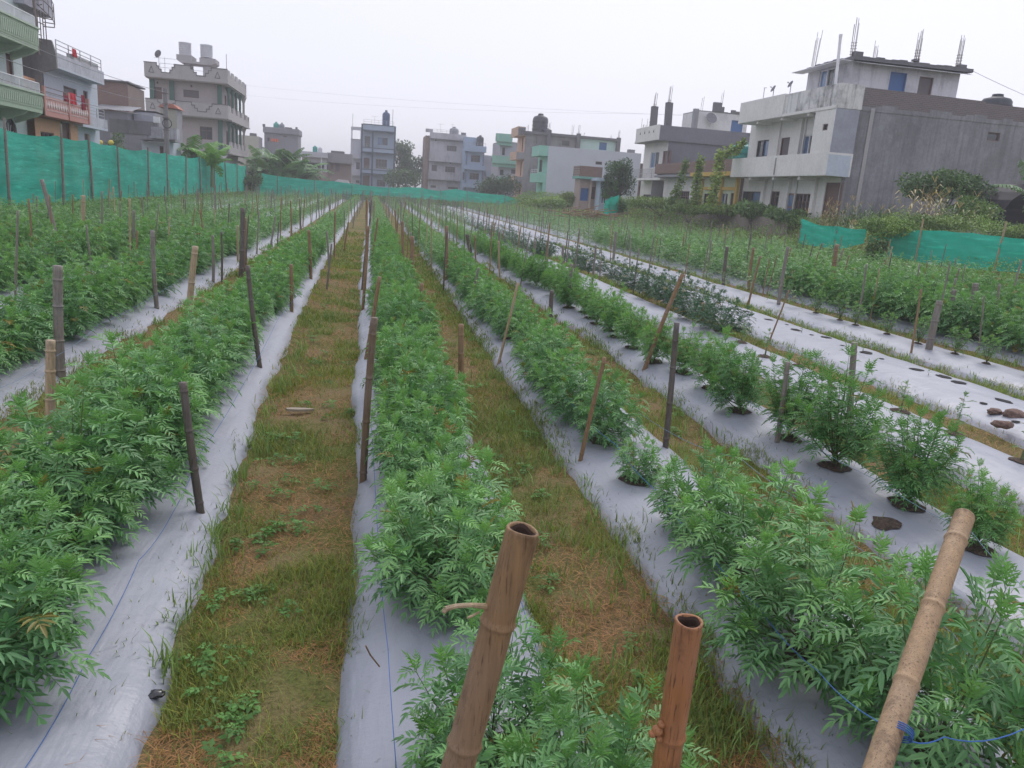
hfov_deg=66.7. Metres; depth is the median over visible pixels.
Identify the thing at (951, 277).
marigold plant
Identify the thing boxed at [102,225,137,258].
marigold plant
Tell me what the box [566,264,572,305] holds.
bamboo stake
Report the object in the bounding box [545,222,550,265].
bamboo stake
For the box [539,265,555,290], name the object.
marigold plant
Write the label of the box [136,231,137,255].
bamboo stake
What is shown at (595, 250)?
bamboo stake
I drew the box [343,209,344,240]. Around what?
bamboo stake
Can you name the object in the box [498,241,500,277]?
bamboo stake
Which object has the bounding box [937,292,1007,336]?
marigold plant
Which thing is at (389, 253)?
marigold plant
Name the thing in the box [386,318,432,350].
marigold plant
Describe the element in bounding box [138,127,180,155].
house
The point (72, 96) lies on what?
hanging cloth
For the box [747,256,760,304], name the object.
bamboo stake
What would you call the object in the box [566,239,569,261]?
bamboo stake
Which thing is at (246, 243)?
bamboo stake
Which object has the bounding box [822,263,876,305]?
marigold plant
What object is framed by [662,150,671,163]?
door
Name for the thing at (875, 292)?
bamboo stake
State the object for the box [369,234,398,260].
marigold plant
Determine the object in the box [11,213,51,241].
marigold plant
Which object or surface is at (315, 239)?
marigold plant
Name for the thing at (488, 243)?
marigold plant
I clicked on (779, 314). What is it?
bamboo stake
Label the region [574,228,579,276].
bamboo stake
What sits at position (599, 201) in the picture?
house
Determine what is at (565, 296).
marigold plant
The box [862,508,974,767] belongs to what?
bamboo stake
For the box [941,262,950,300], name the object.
bamboo stake
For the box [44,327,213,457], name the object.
marigold plant
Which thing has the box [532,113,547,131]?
water tank
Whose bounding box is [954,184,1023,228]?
shade net tent
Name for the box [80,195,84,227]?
bamboo stake
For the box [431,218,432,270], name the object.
bamboo stake
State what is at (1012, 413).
soil clod
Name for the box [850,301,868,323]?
marigold plant
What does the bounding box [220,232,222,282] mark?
bamboo stake
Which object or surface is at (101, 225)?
marigold plant
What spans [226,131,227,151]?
door
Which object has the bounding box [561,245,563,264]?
bamboo stake
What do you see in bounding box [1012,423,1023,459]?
marigold plant
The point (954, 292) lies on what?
bamboo stake
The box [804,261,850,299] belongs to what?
marigold plant
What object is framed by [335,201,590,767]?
mulch strip
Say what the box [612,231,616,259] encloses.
bamboo stake
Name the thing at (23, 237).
marigold plant
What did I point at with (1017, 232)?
bush
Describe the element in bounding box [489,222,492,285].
bamboo stake
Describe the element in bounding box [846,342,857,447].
bamboo stake
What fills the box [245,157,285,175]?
banana plant
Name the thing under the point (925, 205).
corn clump
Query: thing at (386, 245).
marigold plant
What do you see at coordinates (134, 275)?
marigold plant
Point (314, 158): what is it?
house
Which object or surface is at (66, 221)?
marigold plant
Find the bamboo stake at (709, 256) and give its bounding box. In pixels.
[705,240,711,277]
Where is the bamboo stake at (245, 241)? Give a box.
[244,217,246,273]
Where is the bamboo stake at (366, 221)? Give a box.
[365,199,367,240]
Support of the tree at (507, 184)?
on the ground at (296, 686)
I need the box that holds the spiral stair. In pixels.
[32,0,54,54]
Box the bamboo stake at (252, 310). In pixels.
[245,265,261,367]
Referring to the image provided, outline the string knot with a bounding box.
[896,721,914,743]
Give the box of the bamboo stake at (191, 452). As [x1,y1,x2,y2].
[179,381,204,513]
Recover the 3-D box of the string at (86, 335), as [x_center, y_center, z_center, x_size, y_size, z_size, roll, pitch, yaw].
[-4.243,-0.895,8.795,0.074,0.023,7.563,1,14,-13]
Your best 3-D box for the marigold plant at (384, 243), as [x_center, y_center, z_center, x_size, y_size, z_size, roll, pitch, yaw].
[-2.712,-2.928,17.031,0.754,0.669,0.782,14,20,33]
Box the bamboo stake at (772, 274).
[767,255,776,293]
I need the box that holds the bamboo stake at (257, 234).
[256,211,259,253]
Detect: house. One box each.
[0,0,52,134]
[22,38,107,143]
[23,75,90,140]
[97,79,144,144]
[109,110,163,150]
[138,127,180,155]
[143,54,249,163]
[160,108,182,153]
[238,133,261,173]
[263,124,301,159]
[300,151,327,171]
[327,151,352,182]
[350,123,360,184]
[360,118,395,187]
[421,128,465,190]
[460,137,486,192]
[483,155,491,180]
[491,133,516,196]
[509,124,620,197]
[530,145,640,200]
[572,166,602,209]
[591,178,614,210]
[632,88,749,208]
[654,159,743,206]
[682,90,746,132]
[730,20,1023,233]
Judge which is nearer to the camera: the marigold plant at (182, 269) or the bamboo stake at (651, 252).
the marigold plant at (182, 269)
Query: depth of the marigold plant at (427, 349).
6.05 m
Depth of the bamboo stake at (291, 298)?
10.36 m
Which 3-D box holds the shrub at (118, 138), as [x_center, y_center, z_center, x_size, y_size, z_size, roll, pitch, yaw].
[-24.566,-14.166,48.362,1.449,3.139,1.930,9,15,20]
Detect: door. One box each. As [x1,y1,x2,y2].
[5,53,13,85]
[61,122,69,138]
[155,87,161,98]
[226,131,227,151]
[362,175,369,185]
[364,158,369,168]
[591,187,595,198]
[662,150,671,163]
[730,120,742,131]
[821,183,843,223]
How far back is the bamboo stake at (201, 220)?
17.32 m
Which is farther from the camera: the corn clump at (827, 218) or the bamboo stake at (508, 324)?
the corn clump at (827, 218)
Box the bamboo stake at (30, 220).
[28,199,33,254]
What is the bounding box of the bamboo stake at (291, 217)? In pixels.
[290,200,292,237]
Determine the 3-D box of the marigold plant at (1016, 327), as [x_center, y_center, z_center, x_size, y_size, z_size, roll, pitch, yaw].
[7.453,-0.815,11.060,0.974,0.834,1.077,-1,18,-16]
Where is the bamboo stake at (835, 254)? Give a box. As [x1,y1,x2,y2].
[831,244,838,272]
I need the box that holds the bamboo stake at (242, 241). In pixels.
[238,208,244,277]
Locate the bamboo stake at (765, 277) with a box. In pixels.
[762,259,769,295]
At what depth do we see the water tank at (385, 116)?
124.83 m
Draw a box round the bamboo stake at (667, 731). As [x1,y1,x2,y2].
[648,613,702,767]
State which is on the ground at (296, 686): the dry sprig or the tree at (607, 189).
the tree at (607, 189)
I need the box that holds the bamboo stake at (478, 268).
[469,267,479,309]
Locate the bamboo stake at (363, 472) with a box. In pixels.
[359,317,377,483]
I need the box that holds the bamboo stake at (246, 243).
[245,215,248,274]
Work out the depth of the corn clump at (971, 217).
29.68 m
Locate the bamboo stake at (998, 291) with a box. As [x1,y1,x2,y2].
[991,284,1000,338]
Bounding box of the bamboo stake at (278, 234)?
[277,222,278,246]
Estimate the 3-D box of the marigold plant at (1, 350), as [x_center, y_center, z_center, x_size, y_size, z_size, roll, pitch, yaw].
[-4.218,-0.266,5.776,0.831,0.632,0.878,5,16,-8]
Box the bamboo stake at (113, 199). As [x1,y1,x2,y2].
[112,187,114,215]
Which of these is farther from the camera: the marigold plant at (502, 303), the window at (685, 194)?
the window at (685, 194)
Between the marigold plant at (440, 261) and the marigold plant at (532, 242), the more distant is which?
the marigold plant at (532, 242)
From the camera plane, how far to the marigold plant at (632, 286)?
15.12 m
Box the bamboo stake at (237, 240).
[236,225,238,259]
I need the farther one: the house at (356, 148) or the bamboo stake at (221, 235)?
the house at (356, 148)
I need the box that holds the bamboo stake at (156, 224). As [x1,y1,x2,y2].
[155,204,158,244]
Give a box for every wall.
[308,172,350,182]
[637,163,642,206]
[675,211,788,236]
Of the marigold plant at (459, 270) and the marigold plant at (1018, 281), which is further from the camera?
the marigold plant at (1018, 281)
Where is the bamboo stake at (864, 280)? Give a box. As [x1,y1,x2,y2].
[856,264,867,323]
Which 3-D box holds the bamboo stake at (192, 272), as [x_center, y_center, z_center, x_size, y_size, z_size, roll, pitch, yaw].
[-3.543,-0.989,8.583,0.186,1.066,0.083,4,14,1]
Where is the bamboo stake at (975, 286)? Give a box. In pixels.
[967,283,978,322]
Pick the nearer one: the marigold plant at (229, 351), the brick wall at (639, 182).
the marigold plant at (229, 351)
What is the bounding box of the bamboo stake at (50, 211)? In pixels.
[48,195,53,236]
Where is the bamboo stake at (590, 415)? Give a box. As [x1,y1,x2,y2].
[578,357,605,460]
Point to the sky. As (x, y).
(585, 57)
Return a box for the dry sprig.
[365,645,379,666]
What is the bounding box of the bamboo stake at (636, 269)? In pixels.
[632,248,639,294]
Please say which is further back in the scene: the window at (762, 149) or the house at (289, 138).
the house at (289, 138)
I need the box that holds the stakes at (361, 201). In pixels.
[134,182,791,241]
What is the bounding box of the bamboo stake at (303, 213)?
[302,199,304,225]
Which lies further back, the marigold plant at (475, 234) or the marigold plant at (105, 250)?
the marigold plant at (475, 234)
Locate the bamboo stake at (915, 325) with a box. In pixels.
[910,289,921,352]
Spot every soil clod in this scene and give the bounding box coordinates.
[987,408,1001,414]
[990,420,1013,428]
[1002,408,1023,417]
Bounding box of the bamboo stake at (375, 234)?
[371,217,378,258]
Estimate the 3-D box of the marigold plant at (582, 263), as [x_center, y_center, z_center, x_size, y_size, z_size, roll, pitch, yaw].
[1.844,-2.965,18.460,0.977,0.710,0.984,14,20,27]
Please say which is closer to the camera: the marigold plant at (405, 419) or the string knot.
the string knot
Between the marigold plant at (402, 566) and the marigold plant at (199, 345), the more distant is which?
the marigold plant at (199, 345)
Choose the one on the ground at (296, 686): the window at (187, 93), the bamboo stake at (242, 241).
the bamboo stake at (242, 241)
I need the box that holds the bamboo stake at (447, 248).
[445,226,448,280]
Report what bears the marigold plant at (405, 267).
on the mulch strip at (367, 742)
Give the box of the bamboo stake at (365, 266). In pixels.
[361,226,369,309]
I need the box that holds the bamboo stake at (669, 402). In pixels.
[663,322,679,448]
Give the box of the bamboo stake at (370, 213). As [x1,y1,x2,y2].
[369,200,371,230]
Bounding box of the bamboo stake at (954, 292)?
[948,290,956,326]
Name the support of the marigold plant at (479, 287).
on the mulch strip at (627, 497)
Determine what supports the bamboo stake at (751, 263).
on the ground at (296, 686)
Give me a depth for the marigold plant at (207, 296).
7.63 m
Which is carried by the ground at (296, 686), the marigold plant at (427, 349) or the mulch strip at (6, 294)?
the mulch strip at (6, 294)
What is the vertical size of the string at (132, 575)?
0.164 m
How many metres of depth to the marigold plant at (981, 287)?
14.35 m
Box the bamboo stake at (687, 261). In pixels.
[683,243,689,281]
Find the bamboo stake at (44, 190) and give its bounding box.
[40,179,56,230]
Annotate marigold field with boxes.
[0,188,1023,301]
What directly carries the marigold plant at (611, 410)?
on the mulch strip at (627, 497)
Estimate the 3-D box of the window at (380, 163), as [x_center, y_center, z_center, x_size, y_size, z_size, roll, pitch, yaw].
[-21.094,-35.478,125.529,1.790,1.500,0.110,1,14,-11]
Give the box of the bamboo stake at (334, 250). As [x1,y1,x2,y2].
[333,211,335,260]
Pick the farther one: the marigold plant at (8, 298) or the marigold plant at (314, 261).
the marigold plant at (314, 261)
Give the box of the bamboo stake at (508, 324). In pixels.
[497,283,518,364]
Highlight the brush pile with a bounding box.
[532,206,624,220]
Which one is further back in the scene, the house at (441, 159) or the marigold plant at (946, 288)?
the house at (441, 159)
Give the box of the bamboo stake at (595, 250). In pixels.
[591,245,596,288]
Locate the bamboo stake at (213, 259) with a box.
[211,235,214,282]
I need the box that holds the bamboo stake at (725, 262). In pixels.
[721,247,728,285]
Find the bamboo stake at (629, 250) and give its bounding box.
[629,234,630,266]
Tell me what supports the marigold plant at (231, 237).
on the mulch strip at (139, 316)
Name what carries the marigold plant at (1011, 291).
on the mulch strip
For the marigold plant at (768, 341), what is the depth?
9.22 m
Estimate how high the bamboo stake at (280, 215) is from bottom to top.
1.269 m
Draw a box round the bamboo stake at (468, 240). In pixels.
[465,234,471,254]
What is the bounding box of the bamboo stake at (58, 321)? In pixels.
[52,265,65,381]
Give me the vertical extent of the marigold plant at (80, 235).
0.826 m
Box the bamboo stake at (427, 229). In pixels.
[424,208,428,255]
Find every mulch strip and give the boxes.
[0,198,302,258]
[0,199,343,417]
[0,200,316,308]
[0,201,358,767]
[77,198,239,218]
[97,197,273,222]
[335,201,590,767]
[385,203,1017,767]
[398,203,1023,663]
[414,204,1023,515]
[432,205,1023,448]
[441,205,1023,396]
[458,207,1023,366]
[485,209,1009,336]
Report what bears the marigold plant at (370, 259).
on the mulch strip at (367, 742)
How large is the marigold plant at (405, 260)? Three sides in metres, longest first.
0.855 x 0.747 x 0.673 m
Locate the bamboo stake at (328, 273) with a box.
[326,244,332,287]
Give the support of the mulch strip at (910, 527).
on the ground at (296, 686)
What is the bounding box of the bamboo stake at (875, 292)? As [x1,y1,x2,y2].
[870,268,879,319]
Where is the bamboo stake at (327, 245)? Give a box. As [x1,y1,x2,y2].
[326,231,328,263]
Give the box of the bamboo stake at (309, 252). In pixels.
[307,230,312,279]
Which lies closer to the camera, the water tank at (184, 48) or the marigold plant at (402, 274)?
the marigold plant at (402, 274)
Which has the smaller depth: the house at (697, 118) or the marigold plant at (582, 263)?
the marigold plant at (582, 263)
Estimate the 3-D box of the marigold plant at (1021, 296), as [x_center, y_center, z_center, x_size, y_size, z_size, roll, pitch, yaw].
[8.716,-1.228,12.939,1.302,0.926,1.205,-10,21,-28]
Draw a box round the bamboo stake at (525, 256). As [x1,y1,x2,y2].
[520,232,530,284]
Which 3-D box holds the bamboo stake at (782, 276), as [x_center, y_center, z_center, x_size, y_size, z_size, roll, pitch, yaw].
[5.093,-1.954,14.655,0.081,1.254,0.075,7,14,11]
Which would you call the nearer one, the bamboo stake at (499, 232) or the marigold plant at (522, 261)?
the marigold plant at (522, 261)
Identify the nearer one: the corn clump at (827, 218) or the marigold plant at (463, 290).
the marigold plant at (463, 290)
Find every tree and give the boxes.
[243,173,263,190]
[245,159,313,179]
[382,167,422,187]
[395,139,414,187]
[402,155,424,187]
[473,178,501,194]
[482,173,521,196]
[600,173,618,198]
[601,157,636,197]
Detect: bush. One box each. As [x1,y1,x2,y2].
[517,198,572,212]
[559,191,575,210]
[603,198,629,218]
[625,195,691,224]
[667,203,706,224]
[697,204,740,223]
[733,198,776,230]
[763,206,811,224]
[857,216,920,238]
[865,234,890,262]
[894,167,1000,209]
[899,212,977,230]
[938,194,1004,232]
[977,223,1023,238]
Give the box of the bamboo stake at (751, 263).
[747,247,754,289]
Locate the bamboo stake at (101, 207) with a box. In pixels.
[101,191,102,223]
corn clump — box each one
[804,208,870,234]
[819,197,857,227]
[828,195,899,228]
[884,176,973,230]
[933,187,994,233]
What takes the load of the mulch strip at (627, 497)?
on the ground at (296, 686)
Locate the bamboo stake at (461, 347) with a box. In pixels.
[458,324,463,406]
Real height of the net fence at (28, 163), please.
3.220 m
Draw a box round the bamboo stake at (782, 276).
[777,247,789,304]
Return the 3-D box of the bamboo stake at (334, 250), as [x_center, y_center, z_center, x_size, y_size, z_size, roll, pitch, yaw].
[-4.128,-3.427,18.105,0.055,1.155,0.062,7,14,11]
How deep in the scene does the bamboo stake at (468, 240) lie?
22.43 m
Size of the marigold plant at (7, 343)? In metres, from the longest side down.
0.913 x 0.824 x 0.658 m
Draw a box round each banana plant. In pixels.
[176,134,228,157]
[181,150,189,157]
[186,141,232,187]
[236,152,263,170]
[243,145,273,162]
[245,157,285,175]
[247,158,298,178]
[256,147,294,159]
[258,147,311,170]
[260,153,321,176]
[260,154,298,177]
[276,148,318,175]
[281,150,334,180]
[283,154,328,180]
[992,159,1023,186]
[994,184,1023,212]
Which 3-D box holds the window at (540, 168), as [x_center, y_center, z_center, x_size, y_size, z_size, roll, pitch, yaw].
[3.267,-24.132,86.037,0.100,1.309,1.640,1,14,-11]
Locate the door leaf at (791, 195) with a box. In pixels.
[787,193,793,211]
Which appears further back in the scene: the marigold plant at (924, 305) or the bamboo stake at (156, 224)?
the bamboo stake at (156, 224)
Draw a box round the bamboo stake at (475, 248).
[473,235,476,262]
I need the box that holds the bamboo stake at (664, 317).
[642,273,683,370]
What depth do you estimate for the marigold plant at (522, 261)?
16.19 m
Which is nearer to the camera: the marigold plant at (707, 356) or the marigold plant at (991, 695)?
the marigold plant at (991, 695)
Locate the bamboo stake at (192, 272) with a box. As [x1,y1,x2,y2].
[186,246,197,315]
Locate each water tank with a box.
[178,42,190,54]
[200,44,212,58]
[382,110,389,125]
[449,127,458,133]
[476,135,483,145]
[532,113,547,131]
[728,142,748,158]
[982,93,1012,105]
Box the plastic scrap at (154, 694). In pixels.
[148,689,164,699]
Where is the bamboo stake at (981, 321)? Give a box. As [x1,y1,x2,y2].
[978,295,984,349]
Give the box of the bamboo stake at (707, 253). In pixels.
[702,230,711,278]
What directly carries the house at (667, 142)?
on the ground at (296, 686)
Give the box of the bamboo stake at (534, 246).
[532,241,535,259]
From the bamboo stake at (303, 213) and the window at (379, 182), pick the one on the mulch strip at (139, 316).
the bamboo stake at (303, 213)
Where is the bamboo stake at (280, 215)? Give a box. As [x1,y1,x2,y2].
[280,197,281,237]
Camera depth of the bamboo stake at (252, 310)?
7.17 m
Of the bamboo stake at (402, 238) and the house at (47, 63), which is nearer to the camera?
the bamboo stake at (402, 238)
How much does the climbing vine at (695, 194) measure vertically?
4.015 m
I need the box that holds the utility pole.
[153,88,171,154]
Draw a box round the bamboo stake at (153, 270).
[150,230,158,308]
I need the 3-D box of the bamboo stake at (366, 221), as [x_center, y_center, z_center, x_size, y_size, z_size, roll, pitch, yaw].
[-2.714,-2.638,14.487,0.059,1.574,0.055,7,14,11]
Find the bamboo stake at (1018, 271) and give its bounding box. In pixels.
[1013,260,1021,287]
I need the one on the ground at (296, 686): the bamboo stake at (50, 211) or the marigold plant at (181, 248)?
the bamboo stake at (50, 211)
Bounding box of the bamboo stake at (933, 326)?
[925,300,942,349]
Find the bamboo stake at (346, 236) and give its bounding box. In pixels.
[343,222,348,251]
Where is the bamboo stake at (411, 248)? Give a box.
[410,236,414,277]
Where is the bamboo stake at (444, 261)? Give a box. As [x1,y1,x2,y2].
[443,232,447,289]
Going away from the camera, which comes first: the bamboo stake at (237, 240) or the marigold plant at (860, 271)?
the bamboo stake at (237, 240)
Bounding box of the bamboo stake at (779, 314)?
[769,290,789,339]
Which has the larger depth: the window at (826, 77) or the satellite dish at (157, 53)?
the satellite dish at (157, 53)
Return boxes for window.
[6,117,16,132]
[40,131,52,135]
[63,86,75,94]
[183,89,198,97]
[200,126,211,139]
[335,163,339,171]
[365,136,369,146]
[376,159,386,168]
[377,180,384,186]
[378,138,387,144]
[432,165,436,170]
[445,166,454,172]
[447,146,456,150]
[469,173,478,179]
[471,155,479,161]
[539,160,542,171]
[562,140,569,145]
[580,188,588,200]
[599,142,606,149]
[601,191,605,203]
[650,151,659,167]
[678,191,689,201]
[722,193,727,204]
[742,191,760,202]
[756,140,768,156]
[771,191,779,207]
[780,137,789,154]
[794,194,810,216]
[802,135,811,153]
[819,68,834,86]
[888,72,906,91]
[917,77,932,94]
[987,132,999,140]
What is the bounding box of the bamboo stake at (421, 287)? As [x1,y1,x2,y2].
[420,283,423,310]
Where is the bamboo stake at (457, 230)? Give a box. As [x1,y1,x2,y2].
[456,215,457,246]
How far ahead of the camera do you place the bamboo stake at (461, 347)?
6.37 m
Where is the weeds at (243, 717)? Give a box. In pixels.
[175,269,1011,767]
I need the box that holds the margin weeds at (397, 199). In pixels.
[3,190,493,214]
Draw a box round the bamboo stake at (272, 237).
[268,225,274,256]
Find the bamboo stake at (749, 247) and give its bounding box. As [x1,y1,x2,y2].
[745,232,751,274]
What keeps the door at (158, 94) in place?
in the house at (208, 99)
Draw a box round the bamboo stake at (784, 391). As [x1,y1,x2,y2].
[774,361,790,442]
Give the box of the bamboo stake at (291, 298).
[289,264,293,312]
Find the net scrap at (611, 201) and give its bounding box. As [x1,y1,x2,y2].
[604,195,618,213]
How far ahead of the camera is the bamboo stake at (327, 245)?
16.22 m
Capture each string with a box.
[1,275,185,387]
[25,289,301,767]
[370,411,396,767]
[528,362,877,721]
[557,353,1012,707]
[688,357,1022,585]
[903,729,1023,743]
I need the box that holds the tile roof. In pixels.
[158,103,183,110]
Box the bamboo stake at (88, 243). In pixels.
[85,224,92,271]
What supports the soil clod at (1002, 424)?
on the mulch strip at (944, 389)
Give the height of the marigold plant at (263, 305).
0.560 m
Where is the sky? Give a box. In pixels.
[28,0,1023,187]
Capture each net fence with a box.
[0,118,246,209]
[253,173,519,207]
[798,218,866,251]
[869,219,1023,277]
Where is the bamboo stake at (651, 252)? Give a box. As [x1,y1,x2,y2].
[648,235,654,275]
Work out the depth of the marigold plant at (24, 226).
14.60 m
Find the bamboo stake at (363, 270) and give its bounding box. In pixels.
[361,241,365,289]
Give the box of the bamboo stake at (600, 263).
[599,247,601,279]
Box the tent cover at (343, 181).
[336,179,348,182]
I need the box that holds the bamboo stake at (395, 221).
[394,210,396,236]
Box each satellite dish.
[155,50,160,57]
[706,113,716,124]
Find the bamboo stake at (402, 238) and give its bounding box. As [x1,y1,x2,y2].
[401,221,404,259]
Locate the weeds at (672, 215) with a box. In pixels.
[490,190,1023,282]
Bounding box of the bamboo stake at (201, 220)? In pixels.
[199,210,203,230]
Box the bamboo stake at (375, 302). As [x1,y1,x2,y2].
[364,276,380,359]
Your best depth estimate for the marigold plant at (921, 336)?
11.05 m
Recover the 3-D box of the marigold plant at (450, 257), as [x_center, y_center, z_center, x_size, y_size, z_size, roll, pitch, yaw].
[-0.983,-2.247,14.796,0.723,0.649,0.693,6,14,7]
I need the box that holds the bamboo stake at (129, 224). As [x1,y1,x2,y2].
[129,199,130,256]
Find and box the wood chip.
[285,407,313,411]
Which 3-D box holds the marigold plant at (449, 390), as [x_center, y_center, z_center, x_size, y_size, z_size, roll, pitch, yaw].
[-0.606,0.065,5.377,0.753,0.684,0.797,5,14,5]
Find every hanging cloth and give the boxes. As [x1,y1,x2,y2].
[69,92,76,104]
[72,48,76,57]
[81,95,85,109]
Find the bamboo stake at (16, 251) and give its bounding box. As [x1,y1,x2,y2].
[14,210,18,295]
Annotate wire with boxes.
[0,32,163,91]
[0,57,160,103]
[1,79,164,116]
[247,85,682,115]
[248,95,608,113]
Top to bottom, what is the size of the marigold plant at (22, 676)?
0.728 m
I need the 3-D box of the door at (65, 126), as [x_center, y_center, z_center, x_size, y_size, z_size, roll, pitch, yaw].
[-20.848,-10.823,36.266,0.100,2.702,1.147,1,14,-11]
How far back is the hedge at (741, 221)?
44.18 m
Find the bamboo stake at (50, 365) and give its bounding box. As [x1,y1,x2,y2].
[44,339,55,431]
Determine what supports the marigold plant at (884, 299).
on the mulch strip at (901, 323)
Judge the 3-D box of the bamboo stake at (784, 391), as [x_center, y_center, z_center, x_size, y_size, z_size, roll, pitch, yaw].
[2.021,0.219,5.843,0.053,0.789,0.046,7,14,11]
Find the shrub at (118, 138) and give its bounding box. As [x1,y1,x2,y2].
[104,132,125,148]
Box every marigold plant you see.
[0,209,8,230]
[0,216,37,247]
[0,222,13,253]
[0,226,22,250]
[0,235,47,283]
[0,241,29,285]
[0,245,22,291]
[0,281,65,362]
[0,291,52,348]
[0,305,32,373]
[0,336,11,380]
[0,365,194,554]
[0,424,151,571]
[0,462,93,597]
[0,479,120,669]
[0,522,111,725]
[3,256,113,330]
[4,215,49,249]
[8,390,171,500]
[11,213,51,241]
[13,230,77,274]
[14,245,56,274]
[15,279,101,340]
[25,255,126,323]
[34,218,63,240]
[36,231,97,268]
[37,236,81,268]
[38,218,72,236]
[42,220,106,266]
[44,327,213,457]
[45,213,84,233]
[47,249,139,317]
[49,214,84,228]
[50,219,114,262]
[53,354,219,493]
[78,224,124,261]
[80,256,145,310]
[81,253,151,303]
[83,219,125,255]
[92,331,223,435]
[96,253,166,299]
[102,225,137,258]
[103,244,181,296]
[104,216,146,251]
[105,216,149,251]
[105,218,145,256]
[116,322,241,413]
[119,237,182,285]
[122,219,157,250]
[124,216,163,244]
[125,213,175,246]
[129,251,171,290]
[135,238,190,276]
[138,244,187,282]
[140,308,252,389]
[153,332,232,397]
[163,235,208,272]
[164,244,200,273]
[165,225,220,265]
[172,286,264,340]
[173,226,223,261]
[175,299,256,363]
[176,314,255,375]
[177,237,215,266]
[179,241,211,270]
[182,292,268,353]
[200,230,228,256]
[200,232,227,258]
[201,225,236,256]
[203,290,260,331]
[208,220,239,244]
[208,223,239,254]
[208,278,274,317]
[212,279,276,325]
[213,289,264,324]
[214,226,247,252]
[231,267,292,311]
[234,267,280,294]
[234,273,287,315]
[243,254,303,302]
[244,260,293,286]
[253,244,308,283]
[254,251,304,289]
[260,254,296,273]
[264,240,308,269]
[273,247,308,276]
[274,240,313,266]
[277,235,317,267]
[278,247,307,277]
[284,244,315,273]
[288,229,322,254]
[289,234,320,258]
[292,242,319,267]
[297,227,329,257]
[351,465,531,637]
[359,390,468,470]
[360,321,450,401]
[362,275,408,315]
[364,388,491,505]
[365,267,409,304]
[365,444,525,584]
[366,279,430,316]
[366,284,441,339]
[367,250,393,275]
[367,279,404,314]
[368,237,405,262]
[368,246,403,274]
[368,267,418,305]
[368,330,430,393]
[369,223,392,241]
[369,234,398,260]
[369,253,418,293]
[369,255,409,283]
[370,226,399,244]
[370,229,392,247]
[370,232,394,252]
[370,244,405,265]
[370,298,431,339]
[370,357,474,456]
[371,236,398,253]
[371,348,477,438]
[372,345,466,416]
[372,428,496,547]
[373,250,416,273]
[375,325,433,366]
[376,279,428,310]
[376,282,430,326]
[377,291,444,348]
[379,256,424,291]
[379,312,441,366]
[380,267,411,285]
[380,338,460,406]
[381,272,410,285]
[382,227,400,242]
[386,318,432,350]
[392,596,598,767]
[426,699,651,767]
[435,240,466,268]
[435,242,465,269]
[441,249,473,279]
[442,249,459,268]
[446,255,474,281]
[447,252,488,288]
[448,249,475,271]
[451,259,478,279]
[453,269,493,303]
[456,264,494,295]
[459,265,484,285]
[460,275,510,318]
[463,273,499,300]
[468,279,501,307]
[468,282,513,321]
[469,227,487,251]
[473,236,485,252]
[476,235,488,253]
[481,231,497,256]
[481,284,533,329]
[482,238,493,256]
[485,233,506,255]
[485,292,528,324]
[489,293,532,339]
[491,239,504,259]
[491,241,512,264]
[492,650,719,767]
[496,248,513,269]
[497,241,515,268]
[501,300,564,356]
[506,325,585,391]
[508,247,527,273]
[514,254,529,275]
[515,251,530,278]
[517,255,538,280]
[518,317,584,371]
[522,319,568,359]
[525,248,550,284]
[526,254,553,288]
[526,347,596,401]
[528,234,555,254]
[529,240,554,256]
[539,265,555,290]
[539,348,629,427]
[541,256,566,294]
[548,255,583,292]
[549,263,578,299]
[554,267,583,307]
[561,242,587,263]
[569,274,598,311]
[569,371,649,449]
[570,244,609,273]
[576,282,601,315]
[584,288,611,322]
[595,282,628,328]
[597,291,635,336]
[602,257,637,282]
[610,430,665,487]
[612,302,650,350]
[617,262,662,293]
[633,269,680,300]
[634,311,675,361]
[644,433,763,553]
[648,267,702,308]
[656,456,853,621]
[668,322,710,373]
[671,280,724,321]
[680,324,745,388]
[688,289,756,336]
[694,494,940,717]
[704,332,775,416]
[755,348,832,442]
[763,328,771,354]
[771,251,823,295]
[783,342,892,470]
[789,260,830,296]
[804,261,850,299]
[804,544,1023,767]
[805,288,828,311]
[817,270,858,303]
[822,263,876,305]
[828,291,851,318]
[840,277,885,307]
[844,261,890,282]
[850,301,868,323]
[852,272,903,312]
[855,270,925,318]
[858,394,974,514]
[871,265,899,289]
[873,266,913,294]
[878,310,897,332]
[884,272,950,322]
[885,263,939,293]
[899,380,910,409]
[909,267,965,303]
[910,316,929,342]
[911,282,971,322]
[919,282,1002,337]
[922,265,980,289]
[929,284,962,299]
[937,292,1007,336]
[939,456,1023,555]
[942,325,973,353]
[954,391,976,431]
[955,284,991,304]
[956,276,996,291]
[962,267,1018,303]
[962,280,1021,320]
[970,301,1023,344]
[975,333,1000,361]
[986,287,1023,317]
[990,299,1023,351]
[992,280,1023,298]
[999,292,1023,324]
[1001,283,1023,303]
[1010,321,1023,353]
[1012,273,1023,290]
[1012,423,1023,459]
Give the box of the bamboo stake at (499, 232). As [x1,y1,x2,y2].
[497,231,500,268]
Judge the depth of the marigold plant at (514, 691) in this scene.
2.27 m
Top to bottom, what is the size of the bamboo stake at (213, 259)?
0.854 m
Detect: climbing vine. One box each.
[663,157,690,213]
[689,152,705,216]
[705,137,747,214]
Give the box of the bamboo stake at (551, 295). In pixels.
[548,290,553,322]
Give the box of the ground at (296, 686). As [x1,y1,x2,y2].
[0,186,1023,767]
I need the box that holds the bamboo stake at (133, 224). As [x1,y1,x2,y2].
[132,210,134,247]
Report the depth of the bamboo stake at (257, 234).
18.01 m
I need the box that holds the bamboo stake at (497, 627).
[440,521,538,767]
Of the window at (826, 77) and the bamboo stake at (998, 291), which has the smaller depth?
the bamboo stake at (998, 291)

